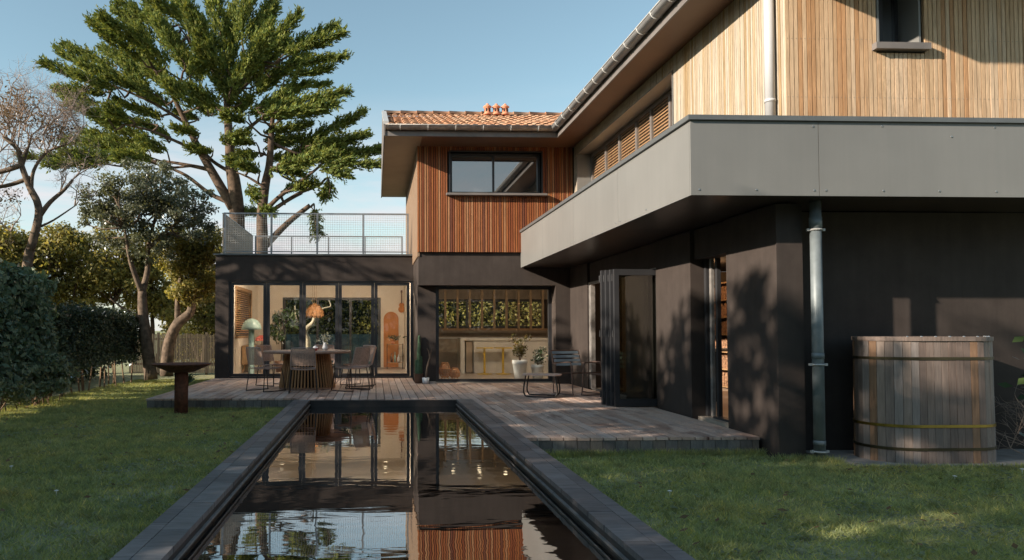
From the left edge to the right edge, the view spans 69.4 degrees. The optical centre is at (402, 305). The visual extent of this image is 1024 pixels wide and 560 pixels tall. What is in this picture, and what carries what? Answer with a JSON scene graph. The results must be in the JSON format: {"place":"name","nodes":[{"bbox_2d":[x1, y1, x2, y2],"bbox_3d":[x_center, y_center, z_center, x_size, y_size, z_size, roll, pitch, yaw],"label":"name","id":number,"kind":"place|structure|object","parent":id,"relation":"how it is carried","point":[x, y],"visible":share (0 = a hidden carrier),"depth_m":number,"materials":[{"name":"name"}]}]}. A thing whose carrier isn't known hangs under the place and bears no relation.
{"place":"outdoors","nodes":[
{"label":"outdoors","id":0,"kind":"place"},
{"bbox_2d":[295,301,330,347],"bbox_3d":[-2.873,0.974,23.491,1.183,2.329,0.220,0,-2,-2],"label":"twisted trunk","id":1,"kind":"object","parent":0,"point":[308,327],"visible":0.49,"depth_m":23.45,"materials":[{"name":"white plant"}]},
{"bbox_2d":[0,0,658,330],"label":"sky","id":2,"kind":"structure","parent":0,"point":[409,55],"materials":[{"name":"blue"}]},
{"bbox_2d":[384,312,398,366],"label":"arch panel","id":3,"kind":"structure","parent":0,"point":[391,323],"depth_m":22.11,"materials":[{"name":"orange paint"}]},
{"bbox_2d":[457,338,547,373],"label":"kitchen island","id":4,"kind":"structure","parent":0,"point":[469,357],"depth_m":19.09,"materials":[{"name":"beige wood"}]},
{"bbox_2d":[0,331,1023,559],"bbox_3d":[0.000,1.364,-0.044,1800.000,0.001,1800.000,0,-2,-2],"label":"lawn","id":5,"kind":"structure","parent":0,"point":[119,379],"depth_m":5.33,"materials":[{"name":"green plant"}]},
{"bbox_2d":[0,217,38,266],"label":"tree","id":6,"kind":"object","parent":5,"relation":"on","point":[5,242],"visible":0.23,"depth_m":21.27,"materials":[{"name":"green plant"}]},
{"bbox_2d":[0,258,59,406],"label":"clipped hedge","id":7,"kind":"object","parent":5,"relation":"on","point":[27,319],"visible":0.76,"depth_m":12.62,"materials":[{"name":"green plant"}]},
{"bbox_2d":[0,348,83,410],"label":"front bush","id":8,"kind":"object","parent":5,"relation":"on","point":[37,382],"visible":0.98,"depth_m":12.68,"materials":[{"name":"green plant"}]},
{"bbox_2d":[0,220,94,305],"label":"tree","id":9,"kind":"object","parent":5,"relation":"on","point":[60,236],"visible":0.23,"depth_m":21.86,"materials":[{"name":"green plant"}]},
{"bbox_2d":[0,57,115,267],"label":"bare tree","id":10,"kind":"object","parent":5,"relation":"on","point":[10,113],"visible":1,"depth_m":15.76,"materials":[{"name":"brown plant"}]},
{"bbox_2d":[67,359,113,383],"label":"undergrowth","id":11,"kind":"object","parent":5,"relation":"on","point":[87,373],"visible":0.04,"depth_m":19.67,"materials":[{"name":"green plant"}]},
{"bbox_2d":[43,300,141,398],"bbox_3d":[-6.964,0.907,16.416,1.062,1.995,5.212,0,-2,-2],"label":"clipped hedge","id":12,"kind":"object","parent":5,"relation":"on","point":[100,336],"visible":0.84,"depth_m":15.89,"materials":[{"name":"green plant"}]},
{"bbox_2d":[41,223,151,308],"bbox_3d":[-9.584,-0.232,22.778,3.740,4.752,2.588,0,-2,-2],"label":"bush","id":13,"kind":"object","parent":5,"relation":"on","point":[102,274],"visible":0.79,"depth_m":22.22,"materials":[{"name":"green plant"}]},
{"bbox_2d":[103,225,188,362],"bbox_3d":[-8.319,-0.269,23.695,2.737,4.886,2.528,0,-2,-2],"label":"bush","id":14,"kind":"object","parent":5,"relation":"on","point":[161,306],"visible":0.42,"depth_m":23.33,"materials":[{"name":"green plant"}]},
{"bbox_2d":[71,156,220,379],"bbox_3d":[-6.431,-0.968,18.452,3.721,5.686,2.420,0,-2,-2],"label":"garden tree","id":15,"kind":"object","parent":5,"relation":"on","point":[156,203],"visible":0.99,"depth_m":18.22,"materials":[{"name":"green plant"}]},
{"bbox_2d":[151,362,211,413],"bbox_3d":[-3.592,1.345,11.858,0.956,0.815,0.956,0,-2,-2],"label":"bath","id":16,"kind":"object","parent":5,"relation":"on","point":[180,370],"visible":0.96,"depth_m":11.76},
{"bbox_2d":[11,0,354,228],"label":"pine tree","id":17,"kind":"object","parent":5,"relation":"on","point":[231,77],"visible":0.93,"depth_m":29.41,"materials":[{"name":"green plant"}]},
{"bbox_2d":[129,332,239,374],"bbox_3d":[-6.488,1.444,22.085,3.470,1.285,0.130,0,-2,-2],"label":"slat fence","id":18,"kind":"object","parent":5,"relation":"on","point":[157,338],"visible":0.36,"depth_m":22.03,"materials":[{"name":"brown wood"}]},
{"bbox_2d":[151,222,221,375],"bbox_3d":[-5.742,-0.217,19.651,2.158,4.207,1.624,0,-2,-2],"label":"garden tree","id":19,"kind":"object","parent":5,"relation":"on","point":[197,258],"visible":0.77,"depth_m":19.43,"materials":[{"name":"green plant"}]},
{"bbox_2d":[171,372,202,385],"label":"spiky plant","id":20,"kind":"object","parent":5,"relation":"on","point":[190,378],"visible":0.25,"depth_m":16.36,"materials":[{"name":"green plant"}]},
{"bbox_2d":[168,227,222,368],"bbox_3d":[-7.221,-0.311,25.733,2.939,5.102,2.022,0,-2,-2],"label":"bush","id":21,"kind":"object","parent":5,"relation":"on","point":[203,306],"visible":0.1,"depth_m":25.52,"materials":[{"name":"green plant"}]},
{"bbox_2d":[179,299,214,340],"bbox_3d":[-7.103,0.375,25.713,2.512,1.769,1.899,0,-2,-2],"label":"sunlit shrub","id":22,"kind":"object","parent":5,"relation":"on","point":[209,319],"visible":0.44,"depth_m":25.40,"materials":[{"name":"green plant"}]},
{"bbox_2d":[216,78,381,253],"bbox_3d":[-3.965,-3.693,28.397,6.707,11.985,5.208,-1,-2,21],"label":"pine tree","id":23,"kind":"object","parent":5,"relation":"on","point":[322,147],"visible":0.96,"depth_m":28.85,"materials":[{"name":"green plant"}]},
{"bbox_2d":[286,334,377,364],"bbox_3d":[-2.581,1.594,26.294,5.990,1.150,0.020,0,-2,-2],"label":"garden fence","id":24,"kind":"object","parent":5,"relation":"on","point":[292,340],"visible":0.2,"depth_m":26.30,"materials":[{"name":"brown wood"}]},
{"bbox_2d":[160,293,540,363],"bbox_3d":[-1.546,0.729,27.956,15.248,3.179,1.439,0,-2,-2],"label":"clipped hedge","id":25,"kind":"object","parent":5,"relation":"on","point":[361,316],"visible":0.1,"depth_m":27.61,"materials":[{"name":"green plant"}]},
{"bbox_2d":[109,399,695,559],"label":"pool","id":26,"kind":"structure","parent":5,"relation":"in","point":[176,530],"depth_m":5.17,"materials":[{"name":"stone"}]},
{"bbox_2d":[180,406,619,559],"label":"pool water","id":27,"kind":"structure","parent":26,"relation":"in","point":[400,483],"depth_m":5.41,"materials":[{"name":"black liquid"}]},
{"bbox_2d":[146,378,759,453],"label":"deck","id":28,"kind":"structure","parent":5,"relation":"on","point":[570,422],"depth_m":10.76,"materials":[{"name":"brown wood"}]},
{"bbox_2d":[246,347,285,391],"bbox_3d":[-2.612,1.193,13.842,0.524,0.837,0.612,-2,-2,40],"label":"rope chair","id":29,"kind":"object","parent":28,"relation":"on","point":[256,355],"visible":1,"depth_m":13.69,"materials":[{"name":"grey fabric"}]},
{"bbox_2d":[255,345,282,386],"bbox_3d":[-2.707,1.239,15.244,0.612,0.837,0.524,-1,-2,36],"label":"rope chair","id":30,"kind":"object","parent":28,"relation":"on","point":[271,357],"visible":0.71,"depth_m":15.38,"materials":[{"name":"grey fabric"}]},
{"bbox_2d":[288,347,317,392],"bbox_3d":[-1.830,1.182,13.505,0.524,0.837,0.612,0,-2,-6],"label":"rope chair","id":31,"kind":"object","parent":28,"relation":"on","point":[303,354],"visible":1,"depth_m":13.27,"materials":[{"name":"grey fabric"}]},
{"bbox_2d":[263,349,350,389],"bbox_3d":[-1.890,1.262,14.527,1.744,0.745,1.744,0,-2,-2],"label":"dining table","id":32,"kind":"object","parent":28,"relation":"on","point":[303,379],"visible":0.84,"depth_m":14.15,"materials":[{"name":"brown wood"}]},
{"bbox_2d":[316,332,331,349],"bbox_3d":[-1.552,0.715,14.892,0.390,0.373,0.271,-1,-2,36],"label":"flower vase","id":33,"kind":"object","parent":32,"relation":"on","point":[325,346],"visible":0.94,"depth_m":14.86,"materials":[{"name":"white ceramic"}]},
{"bbox_2d":[314,345,335,382],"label":"rope chair","id":34,"kind":"object","parent":28,"relation":"on","point":[330,346],"visible":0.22,"depth_m":15.86,"materials":[{"name":"black metal"}]},
{"bbox_2d":[331,347,370,391],"bbox_3d":[-0.957,1.195,13.906,0.612,0.837,0.524,-1,-2,38],"label":"rope chair","id":35,"kind":"object","parent":28,"relation":"on","point":[359,354],"visible":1,"depth_m":13.78,"materials":[{"name":"grey fabric"}]},
{"bbox_2d":[340,345,375,385],"bbox_3d":[-0.906,1.239,15.240,0.612,0.837,0.524,2,-2,-40],"label":"rope chair","id":36,"kind":"object","parent":28,"relation":"on","point":[371,348],"visible":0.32,"depth_m":15.30,"materials":[{"name":"grey fabric"}]},
{"bbox_2d":[345,346,376,388],"bbox_3d":[-0.816,1.218,14.597,0.612,0.837,0.524,0,-2,0],"label":"rope chair","id":37,"kind":"object","parent":28,"relation":"on","point":[373,355],"visible":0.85,"depth_m":14.44,"materials":[{"name":"grey fabric"}]},
{"bbox_2d":[414,335,423,382],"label":"cactus","id":38,"kind":"object","parent":28,"relation":"on","point":[418,374],"visible":1,"depth_m":15.87,"materials":[{"name":"green plant"}]},
{"bbox_2d":[422,347,431,383],"bbox_3d":[0.526,1.284,15.732,0.203,0.781,0.154,2,-2,-41],"label":"euphorbia pot","id":39,"kind":"object","parent":28,"relation":"on","point":[425,379],"visible":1,"depth_m":15.70,"materials":[{"name":"white ceramic"}]},
{"bbox_2d":[522,373,561,397],"bbox_3d":[2.431,1.381,12.680,0.660,0.396,0.460,-1,-2,18],"label":"side table","id":40,"kind":"object","parent":28,"relation":"on","point":[545,374],"visible":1,"depth_m":12.56,"materials":[{"name":"black metal"}]},
{"bbox_2d":[549,350,600,395],"bbox_3d":[3.163,1.202,13.264,0.661,0.788,0.758,1,-2,-22],"label":"lounge chair","id":41,"kind":"object","parent":28,"relation":"on","point":[563,362],"visible":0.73,"depth_m":13.47,"materials":[{"name":"brown metal"}]},
{"bbox_2d":[581,351,638,396],"bbox_3d":[3.612,1.182,12.668,0.758,0.788,0.661,1,-2,-24],"label":"lounge chair","id":42,"kind":"object","parent":28,"relation":"on","point":[629,358],"visible":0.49,"depth_m":12.67,"materials":[{"name":"brown metal"}]},
{"bbox_2d":[0,410,1017,555],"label":"fallen leaves","id":43,"kind":"object","parent":5,"relation":"on","point":[1014,545],"visible":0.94,"depth_m":5.83,"materials":[{"name":"brown plant"}]},
{"bbox_2d":[0,420,1023,559],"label":"clover","id":44,"kind":"object","parent":5,"relation":"on","point":[828,551],"visible":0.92,"depth_m":5.52,"materials":[{"name":"green plant"}]},
{"bbox_2d":[9,465,1023,495],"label":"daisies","id":45,"kind":"object","parent":5,"relation":"on","point":[667,490],"visible":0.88,"depth_m":6.54,"materials":[{"name":"white plant"}]},
{"bbox_2d":[213,0,1023,459],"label":"house","id":46,"kind":"structure","parent":5,"relation":"on","point":[815,184],"depth_m":8.31,"materials":[{"name":"black paint"}]},
{"bbox_2d":[222,213,252,252],"bbox_3d":[-4.447,-1.721,19.916,0.040,0.960,4.320,0,-2,-2],"label":"terrace screen","id":47,"kind":"object","parent":46,"relation":"on","point":[245,241],"visible":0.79,"depth_m":19.45,"materials":[{"name":"metal"}]},
{"bbox_2d":[235,286,251,337],"bbox_3d":[-4.307,0.193,19.708,0.090,1.340,2.460,0,-2,-2],"label":"window blind","id":48,"kind":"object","parent":46,"relation":"in","point":[237,288],"depth_m":19.55,"materials":[{"name":"brown wood"}]},
{"bbox_2d":[241,318,261,373],"bbox_3d":[-3.816,1.028,18.448,0.510,1.430,0.510,0,-2,-2],"label":"floor lamp","id":49,"kind":"object","parent":46,"relation":"on","point":[251,325],"visible":0.73,"depth_m":18.36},
{"bbox_2d":[241,344,270,372],"bbox_3d":[-3.987,1.436,20.022,0.575,0.724,1.516,0,-2,-2],"label":"sideboard","id":50,"kind":"object","parent":46,"relation":"on","point":[244,362],"visible":0.27,"depth_m":19.27,"materials":[{"name":"brown wood"}]},
{"bbox_2d":[255,335,262,344],"bbox_3d":[-3.818,0.933,19.852,0.356,0.270,0.356,0,-2,-2],"label":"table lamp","id":51,"kind":"object","parent":50,"relation":"on","point":[259,338],"visible":0.64,"depth_m":19.73,"materials":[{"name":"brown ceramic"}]},
{"bbox_2d":[270,308,298,371],"bbox_3d":[-3.211,0.903,19.805,0.997,1.768,0.633,0,-2,-2],"label":"ficus","id":52,"kind":"object","parent":46,"relation":"on","point":[289,320],"visible":0.98,"depth_m":19.73,"materials":[{"name":"green plant"}]},
{"bbox_2d":[306,285,323,317],"bbox_3d":[-2.394,-0.178,19.942,0.519,1.023,0.511,0,-2,-2],"label":"pendant lamp","id":53,"kind":"object","parent":46,"relation":"hanging from","point":[314,310],"visible":0.96,"depth_m":19.78,"materials":[{"name":"orange wicker"}]},
{"bbox_2d":[223,212,408,253],"bbox_3d":[-2.087,-1.765,17.802,4.500,1.010,0.042,0,-2,-2],"label":"terrace railing","id":54,"kind":"object","parent":46,"relation":"on","point":[271,240],"visible":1,"depth_m":17.79,"materials":[{"name":"metal"}]},
{"bbox_2d":[255,235,402,253],"bbox_3d":[-2.225,-1.627,22.198,4.490,1.020,0.042,0,-2,-2],"label":"terrace railing","id":55,"kind":"object","parent":46,"relation":"on","point":[343,245],"visible":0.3,"depth_m":22.19,"materials":[{"name":"metal"}]},
{"bbox_2d":[283,297,380,366],"bbox_3d":[-2.138,0.804,22.182,2.970,2.120,0.080,0,-2,-2],"label":"back window","id":56,"kind":"structure","parent":46,"relation":"in","point":[284,298],"depth_m":22.17,"materials":[{"name":"black metal"}]},
{"bbox_2d":[387,344,402,368],"bbox_3d":[-0.210,1.472,21.320,0.476,0.730,0.298,0,-2,-2],"label":"bar cart","id":57,"kind":"object","parent":46,"relation":"on","point":[402,354],"visible":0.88,"depth_m":21.19,"materials":[{"name":"gold metal"}]},
{"bbox_2d":[387,335,404,343],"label":"cart plant","id":58,"kind":"object","parent":57,"relation":"on","point":[394,337],"visible":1,"depth_m":21.31,"materials":[{"name":"green plant"}]},
{"bbox_2d":[398,290,403,312],"bbox_3d":[-0.018,-0.138,22.140,0.200,0.678,0.062,0,-2,-2],"label":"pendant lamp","id":59,"kind":"object","parent":46,"relation":"hanging from","point":[401,307],"visible":0.88,"depth_m":22.11,"materials":[{"name":"orange paint"}]},
{"bbox_2d":[439,362,450,378],"bbox_3d":[0.969,1.480,16.508,0.271,0.407,0.271,0,-2,-2],"label":"wicker lantern","id":60,"kind":"object","parent":46,"relation":"on","point":[444,372],"visible":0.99,"depth_m":16.45,"materials":[{"name":"wicker"}]},
{"bbox_2d":[449,368,459,378],"bbox_3d":[1.190,1.538,16.464,0.240,0.287,0.240,0,-2,-2],"label":"wicker lantern","id":61,"kind":"object","parent":46,"relation":"on","point":[454,374],"visible":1,"depth_m":16.41,"materials":[{"name":"wicker"}]},
{"bbox_2d":[476,347,493,374],"bbox_3d":[2.117,1.410,18.735,0.420,0.685,0.400,0,-2,-2],"label":"bar stool","id":62,"kind":"object","parent":46,"relation":"on","point":[484,360],"visible":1,"depth_m":18.71,"materials":[{"name":"yellow metal"}]},
{"bbox_2d":[439,300,541,327],"bbox_3d":[2.579,0.234,21.567,3.250,0.840,0.095,0,-2,-2],"label":"back window","id":63,"kind":"structure","parent":46,"relation":"in","point":[509,326],"depth_m":21.54,"materials":[{"name":"black metal"}]},
{"bbox_2d":[439,337,547,366],"bbox_3d":[2.295,1.329,21.107,3.850,0.840,0.620,0,-2,-2],"label":"back counter","id":64,"kind":"object","parent":46,"relation":"on","point":[448,349],"visible":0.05,"depth_m":20.78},
{"bbox_2d":[439,340,456,365],"bbox_3d":[1.351,1.339,20.791,0.620,0.760,0.019,0,-2,-2],"label":"door","id":65,"kind":"structure","parent":64,"relation":"in","point":[447,348],"depth_m":20.78,"materials":[{"name":"beige wood"}]},
{"bbox_2d":[436,286,551,381],"bbox_3d":[2.021,0.616,16.094,2.570,2.101,0.080,0,-2,-2],"label":"kitchen window","id":66,"kind":"structure","parent":46,"relation":"in","point":[548,288],"depth_m":16.07,"materials":[{"name":"black metal"}]},
{"bbox_2d":[446,150,546,196],"bbox_3d":[2.026,-2.860,15.797,2.170,0.983,0.380,0,-2,-2],"label":"upper window","id":67,"kind":"structure","parent":46,"relation":"in","point":[471,173],"depth_m":15.92,"materials":[{"name":"grey glass"}]},
{"bbox_2d":[494,347,511,374],"bbox_3d":[2.597,1.410,18.753,0.420,0.685,0.400,0,-2,-2],"label":"bar stool","id":68,"kind":"object","parent":46,"relation":"on","point":[502,348],"visible":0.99,"depth_m":18.70,"materials":[{"name":"yellow metal"}]},
{"bbox_2d":[508,333,531,378],"bbox_3d":[2.697,1.146,16.640,0.476,1.076,0.435,1,-2,-22],"label":"potted plant","id":69,"kind":"object","parent":46,"relation":"on","point":[519,367],"visible":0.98,"depth_m":16.54,"materials":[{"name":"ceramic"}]},
{"bbox_2d":[530,346,547,378],"bbox_3d":[3.160,1.302,16.705,0.512,0.768,0.394,2,-3,-43],"label":"potted plant","id":70,"kind":"object","parent":46,"relation":"on","point":[537,367],"visible":0.98,"depth_m":16.63,"materials":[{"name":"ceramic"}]},
{"bbox_2d":[599,270,646,404],"bbox_3d":[3.426,0.485,11.275,0.738,2.063,0.081,0,-2,-2],"label":"folded door","id":71,"kind":"structure","parent":46,"relation":"in","point":[643,278],"depth_m":11.24,"materials":[{"name":"black metal"}]},
{"bbox_2d":[603,270,651,404],"bbox_3d":[3.469,0.482,11.187,0.738,2.063,0.081,0,-2,-2],"label":"folded door","id":72,"kind":"structure","parent":46,"relation":"in","point":[606,272],"depth_m":11.15,"materials":[{"name":"black metal"}]},
{"bbox_2d":[591,89,671,180],"bbox_3d":[4.151,-2.577,13.053,0.055,1.483,4.990,0,-2,-2],"label":"strip window","id":73,"kind":"structure","parent":46,"relation":"in","point":[668,96],"depth_m":12.90,"materials":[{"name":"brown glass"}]},
{"bbox_2d":[608,270,655,405],"bbox_3d":[3.513,0.479,11.098,0.738,2.063,0.081,0,-2,-2],"label":"folded door","id":74,"kind":"structure","parent":46,"relation":"in","point":[653,314],"depth_m":11.06,"materials":[{"name":"black metal"}]},
{"bbox_2d":[611,269,656,405],"bbox_3d":[3.546,0.476,11.010,0.738,2.063,0.081,0,-2,-2],"label":"folded door","id":75,"kind":"structure","parent":46,"relation":"in","point":[616,272],"depth_m":10.97,"materials":[{"name":"black metal"}]},
{"bbox_2d":[714,282,727,387],"bbox_3d":[6.503,0.576,14.630,0.400,2.100,2.844,0,-2,-2],"label":"bookshelf","id":76,"kind":"object","parent":46,"relation":"on","point":[724,334],"visible":0.09,"depth_m":14.40,"materials":[{"name":"brown wood"}]},
{"bbox_2d":[872,0,931,52],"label":"window","id":77,"kind":"structure","parent":46,"relation":"in","point":[898,28],"depth_m":7.86,"materials":[{"name":"concrete"}]},
{"bbox_2d":[806,449,1023,466],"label":"concrete pad","id":78,"kind":"object","parent":5,"relation":"on","point":[1007,456],"depth_m":7.61,"materials":[{"name":"grey concrete"}]},
{"bbox_2d":[851,336,996,463],"bbox_3d":[5.493,0.956,7.701,1.362,1.285,0.754,0,-2,-2],"label":"plunge tub","id":79,"kind":"object","parent":78,"relation":"on","point":[924,399],"visible":0.99,"depth_m":7.35,"materials":[{"name":"brown wood"}]},
{"bbox_2d":[994,336,1023,454],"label":"twiggy shrub","id":80,"kind":"object","parent":5,"relation":"on","point":[1015,339],"visible":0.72,"depth_m":7.68,"materials":[{"name":"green plant"}]},
{"bbox_2d":[715,348,726,401],"bbox_3d":[5.261,1.118,11.923,0.600,0.840,0.600,0,-2,-2],"label":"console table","id":81,"kind":"object","parent":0,"point":[724,349],"visible":0.09,"depth_m":11.63,"materials":[{"name":"black"}]}
]}

